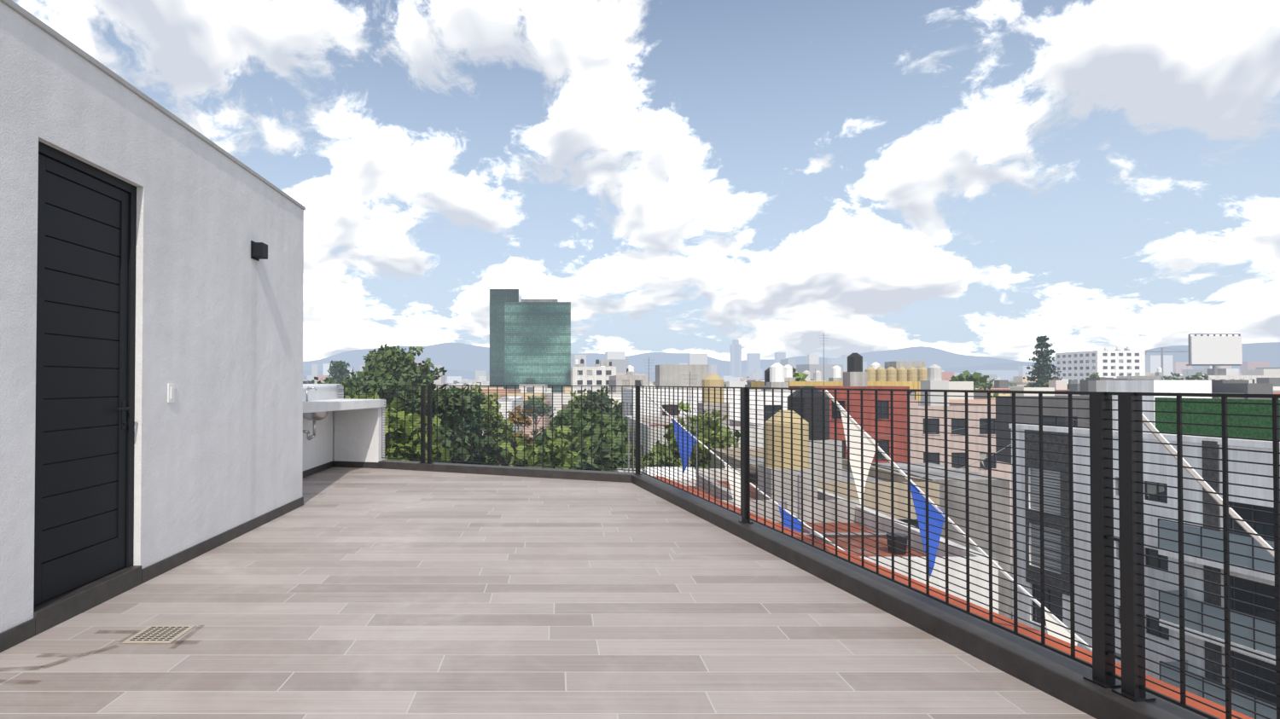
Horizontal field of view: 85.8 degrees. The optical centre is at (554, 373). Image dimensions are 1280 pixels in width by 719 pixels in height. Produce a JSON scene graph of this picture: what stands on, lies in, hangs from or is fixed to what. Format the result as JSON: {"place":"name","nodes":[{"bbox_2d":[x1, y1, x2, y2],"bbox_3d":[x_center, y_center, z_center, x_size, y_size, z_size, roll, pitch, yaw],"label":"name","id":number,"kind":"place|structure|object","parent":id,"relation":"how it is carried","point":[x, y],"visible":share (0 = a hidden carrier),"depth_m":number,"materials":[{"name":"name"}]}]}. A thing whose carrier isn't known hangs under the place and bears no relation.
{"place":"outdoors","nodes":[
{"label":"outdoors","id":0,"kind":"place"},
{"bbox_2d":[0,466,1095,718],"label":"terrace floor","id":1,"kind":"structure","parent":0,"point":[360,593],"depth_m":3.54,"materials":[{"name":"beige tile"}]},
{"bbox_2d":[0,0,303,633],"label":"bulkhead wall","id":2,"kind":"structure","parent":1,"relation":"on","point":[218,445],"depth_m":4.68,"materials":[{"name":"white paint"}]},
{"bbox_2d":[33,140,136,605],"bbox_3d":[-2.690,0.006,3.921,0.078,2.423,0.894,0,-1,0],"label":"service door","id":3,"kind":"structure","parent":2,"relation":"attached to","point":[84,452],"depth_m":3.91,"materials":[{"name":"black metal"}]},
{"bbox_2d":[0,496,303,652],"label":"baseboard","id":4,"kind":"structure","parent":2,"relation":"attached to","point":[51,613],"depth_m":4.02,"materials":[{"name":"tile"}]},
{"bbox_2d":[0,0,305,210],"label":"roof coping","id":5,"kind":"object","parent":2,"relation":"on","point":[18,8],"visible":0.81,"depth_m":4.20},
{"bbox_2d":[167,384,174,402],"bbox_3d":[-2.634,0.136,4.691,0.013,0.130,0.075,0,-1,0],"label":"light switch","id":6,"kind":"object","parent":2,"relation":"attached to","point":[171,392],"visible":1,"depth_m":4.68,"materials":[{"name":"white plastic"}]},
{"bbox_2d":[250,240,267,261],"bbox_3d":[-2.592,-1.079,6.006,0.095,0.155,0.150,0,-1,0],"label":"wall light","id":7,"kind":"object","parent":2,"relation":"attached to","point":[258,251],"visible":1,"depth_m":5.95,"materials":[{"name":"black metal"}]},
{"bbox_2d":[121,625,196,644],"bbox_3d":[-2.006,1.325,3.471,0.240,0.006,0.240,0,-1,0],"label":"drain grate","id":8,"kind":"object","parent":1,"relation":"on","point":[160,635],"visible":1,"depth_m":3.45,"materials":[{"name":"beige metal"}]},
{"bbox_2d":[302,391,343,471],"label":"parapet wall","id":9,"kind":"structure","parent":1,"relation":"on","point":[318,449],"depth_m":9.84,"materials":[{"name":"white paint"}]},
{"bbox_2d":[302,384,343,393],"bbox_3d":[-3.490,0.214,8.903,0.250,0.151,4.090,0,-1,0],"label":"parapet coping","id":10,"kind":"object","parent":9,"relation":"on","point":[326,387],"visible":0.23,"depth_m":10.00,"materials":[{"name":"white paint"}]},
{"bbox_2d":[302,460,378,478],"bbox_3d":[-3.015,1.358,8.782,0.750,0.090,3.280,0,-1,0],"label":"baseboard","id":11,"kind":"object","parent":9,"relation":"attached to","point":[336,464],"visible":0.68,"depth_m":10.25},
{"bbox_2d":[302,398,385,462],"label":"countertop","id":12,"kind":"structure","parent":1,"relation":"on","point":[357,430],"depth_m":10.29,"materials":[{"name":"white concrete"}]},
{"bbox_2d":[306,386,316,401],"bbox_3d":[-3.250,0.272,9.101,0.152,0.203,0.071,0,-1,24],"label":"faucet","id":13,"kind":"object","parent":12,"relation":"on","point":[308,388],"visible":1,"depth_m":9.09,"materials":[{"name":"silver metal"}]},
{"bbox_2d":[302,411,329,440],"bbox_3d":[-3.200,0.696,9.091,0.408,0.397,0.340,0,-1,0],"label":"sink drain trap","id":14,"kind":"object","parent":12,"relation":"attached to","point":[314,416],"visible":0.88,"depth_m":9.02,"materials":[{"name":"silver metal"}]},
{"bbox_2d":[378,459,1208,718],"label":"kerb","id":15,"kind":"structure","parent":1,"relation":"on","point":[1052,673],"depth_m":3.62,"materials":[{"name":"concrete"}]},
{"bbox_2d":[337,385,1279,718],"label":"fence","id":16,"kind":"object","parent":15,"relation":"on","point":[1132,638],"visible":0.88,"depth_m":2.91,"materials":[{"name":"black metal"}]},
{"bbox_2d":[640,388,1274,651],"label":"pennant strings","id":17,"kind":"object","parent":16,"relation":"attached to","point":[1206,486],"visible":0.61,"depth_m":4.70,"materials":[{"name":"blue"}]},
{"bbox_2d":[12,0,1279,362],"label":"sky","id":18,"kind":"structure","parent":0,"point":[968,177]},
{"bbox_2d":[530,436,1012,620],"bbox_3d":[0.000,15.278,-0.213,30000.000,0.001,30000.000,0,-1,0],"label":"ground","id":19,"kind":"structure","parent":0,"point":[1011,600],"depth_m":49.20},
{"bbox_2d":[495,396,523,466],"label":"building","id":20,"kind":"structure","parent":19,"relation":"on","point":[510,407],"depth_m":89.47,"materials":[{"name":"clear glass"}]},
{"bbox_2d":[489,289,570,393],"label":"glass office tower","id":21,"kind":"structure","parent":19,"relation":"on","point":[530,341],"depth_m":262.25,"materials":[{"name":"teal glass"}]},
{"bbox_2d":[622,388,740,420],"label":"white building","id":22,"kind":"structure","parent":19,"relation":"on","point":[627,395],"depth_m":45.98,"materials":[{"name":"white paint"}]},
{"bbox_2d":[625,415,763,461],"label":"white building","id":23,"kind":"structure","parent":19,"relation":"on","point":[752,433],"depth_m":30.41,"materials":[{"name":"clear concrete"}]},
{"bbox_2d":[749,389,795,425],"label":"white building","id":24,"kind":"structure","parent":19,"relation":"on","point":[777,398],"depth_m":49.98,"materials":[{"name":"clear concrete"}]},
{"bbox_2d":[307,339,1240,380],"bbox_3d":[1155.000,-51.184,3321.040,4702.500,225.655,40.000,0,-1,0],"label":"skyline towers","id":25,"kind":"structure","parent":19,"relation":"on","point":[753,361],"depth_m":3301.09,"materials":[{"name":"grey concrete"}]},
{"bbox_2d":[302,351,1279,436],"bbox_3d":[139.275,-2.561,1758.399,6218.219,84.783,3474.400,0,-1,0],"label":"city blocks","id":26,"kind":"structure","parent":19,"relation":"on","point":[1260,386],"depth_m":267.76,"materials":[{"name":"grey concrete"}]},
{"bbox_2d":[570,366,616,393],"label":"white building","id":27,"kind":"structure","parent":26,"relation":"on","point":[590,375],"depth_m":200.02,"materials":[{"name":"clear concrete"}]},
{"bbox_2d":[609,375,648,392],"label":"grey building","id":28,"kind":"structure","parent":26,"relation":"on","point":[628,380],"depth_m":150.00,"materials":[{"name":"concrete"}]},
{"bbox_2d":[311,335,1210,471],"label":"trees","id":29,"kind":"object","parent":26,"relation":"on","point":[384,365],"depth_m":35.36,"materials":[{"name":"green plant"}]},
{"bbox_2d":[750,381,920,400],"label":"building","id":30,"kind":"structure","parent":26,"relation":"on","point":[914,385],"depth_m":71.99,"materials":[{"name":"yellow paint"}]},
{"bbox_2d":[865,366,927,381],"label":"water tanks","id":31,"kind":"object","parent":30,"relation":"on","point":[893,374],"visible":0.86,"depth_m":73.56,"materials":[{"name":"beige plastic"}]},
{"bbox_2d":[793,364,948,406],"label":"water tanks","id":32,"kind":"object","parent":26,"relation":"on","point":[933,381],"visible":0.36,"depth_m":59.49,"materials":[{"name":"grey plastic"}]},
{"bbox_2d":[575,337,1226,482],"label":"roof clutter","id":33,"kind":"object","parent":26,"relation":"on","point":[777,375],"visible":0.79,"depth_m":48.62,"materials":[{"name":"black"}]},
{"bbox_2d":[1145,347,1188,372],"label":"tower crane","id":34,"kind":"object","parent":26,"relation":"on","point":[1161,351],"visible":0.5,"depth_m":520.14,"materials":[{"name":"grey metal"}]},
{"bbox_2d":[1117,375,1279,383],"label":"building","id":35,"kind":"structure","parent":26,"relation":"on","point":[1225,377],"depth_m":180.01,"materials":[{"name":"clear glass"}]},
{"bbox_2d":[616,468,998,614],"bbox_3d":[4.250,9.172,15.473,4.840,12.650,10.940,0,-1,0],"label":"rooftop","id":36,"kind":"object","parent":19,"relation":"on","point":[951,572],"depth_m":11.06,"materials":[{"name":"grey concrete"}]},
{"bbox_2d":[628,410,907,555],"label":"building","id":37,"kind":"structure","parent":36,"relation":"on","point":[898,539],"depth_m":16.40,"materials":[{"name":"beige"}]},
{"bbox_2d":[788,386,910,463],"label":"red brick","id":38,"kind":"object","parent":19,"relation":"on","point":[885,423],"visible":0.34,"depth_m":49.97,"materials":[{"name":"clear brick"}]},
{"bbox_2d":[617,401,1089,477],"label":"service wires","id":39,"kind":"object","parent":38,"relation":"attached to","point":[923,433],"visible":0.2,"depth_m":33.79,"materials":[{"name":"grey metal"}]},
{"bbox_2d":[909,402,1012,564],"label":"neighbouring building","id":40,"kind":"structure","parent":19,"relation":"on","point":[995,466],"depth_m":57.94,"materials":[{"name":"beige concrete"}]},
{"bbox_2d":[995,395,1089,464],"bbox_3d":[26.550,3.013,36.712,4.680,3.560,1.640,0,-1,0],"label":"neighbouring building","id":41,"kind":"structure","parent":19,"relation":"on","point":[1046,411],"depth_m":35.98,"materials":[{"name":"beige paint"}]},
{"bbox_2d":[1055,350,1145,383],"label":"building","id":42,"kind":"structure","parent":19,"relation":"on","point":[1078,366],"depth_m":300.24,"materials":[{"name":"white concrete"}]},
{"bbox_2d":[1186,333,1242,375],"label":"billboard","id":43,"kind":"object","parent":19,"relation":"on","point":[1214,351],"visible":0.92,"depth_m":190.12,"materials":[{"name":"grey metal"}]},
{"bbox_2d":[302,342,1279,380],"bbox_3d":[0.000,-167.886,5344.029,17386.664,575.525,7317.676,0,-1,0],"label":"mountains","id":44,"kind":"structure","parent":0,"point":[465,361],"depth_m":8385.51,"materials":[{"name":"blue"}]},
{"bbox_2d":[710,448,939,528],"bbox_3d":[7.756,9.182,21.374,3.752,12.794,9.140,0,-1,0],"label":"building roof","id":45,"kind":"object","parent":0,"point":[904,493],"visible":0.07,"depth_m":16.96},
{"bbox_2d":[871,463,1011,619],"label":"stone wall","id":46,"kind":"structure","parent":0,"point":[1005,517],"depth_m":23.94,"materials":[{"name":"grey stone"}]},
{"bbox_2d":[1008,380,1279,718],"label":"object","id":47,"kind":"object","parent":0,"point":[1189,386],"visible":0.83,"depth_m":24.56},
{"bbox_2d":[1011,427,1279,705],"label":"apartment building","id":48,"kind":"structure","parent":0,"point":[1267,482],"depth_m":26.08,"materials":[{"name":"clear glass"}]},
{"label":"building","id":49,"kind":"structure","parent":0},
{"bbox_2d":[654,476,1253,718],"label":"roof ledge","id":50,"kind":"object","parent":49,"relation":"on","point":[1204,708],"visible":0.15,"depth_m":3.56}
]}

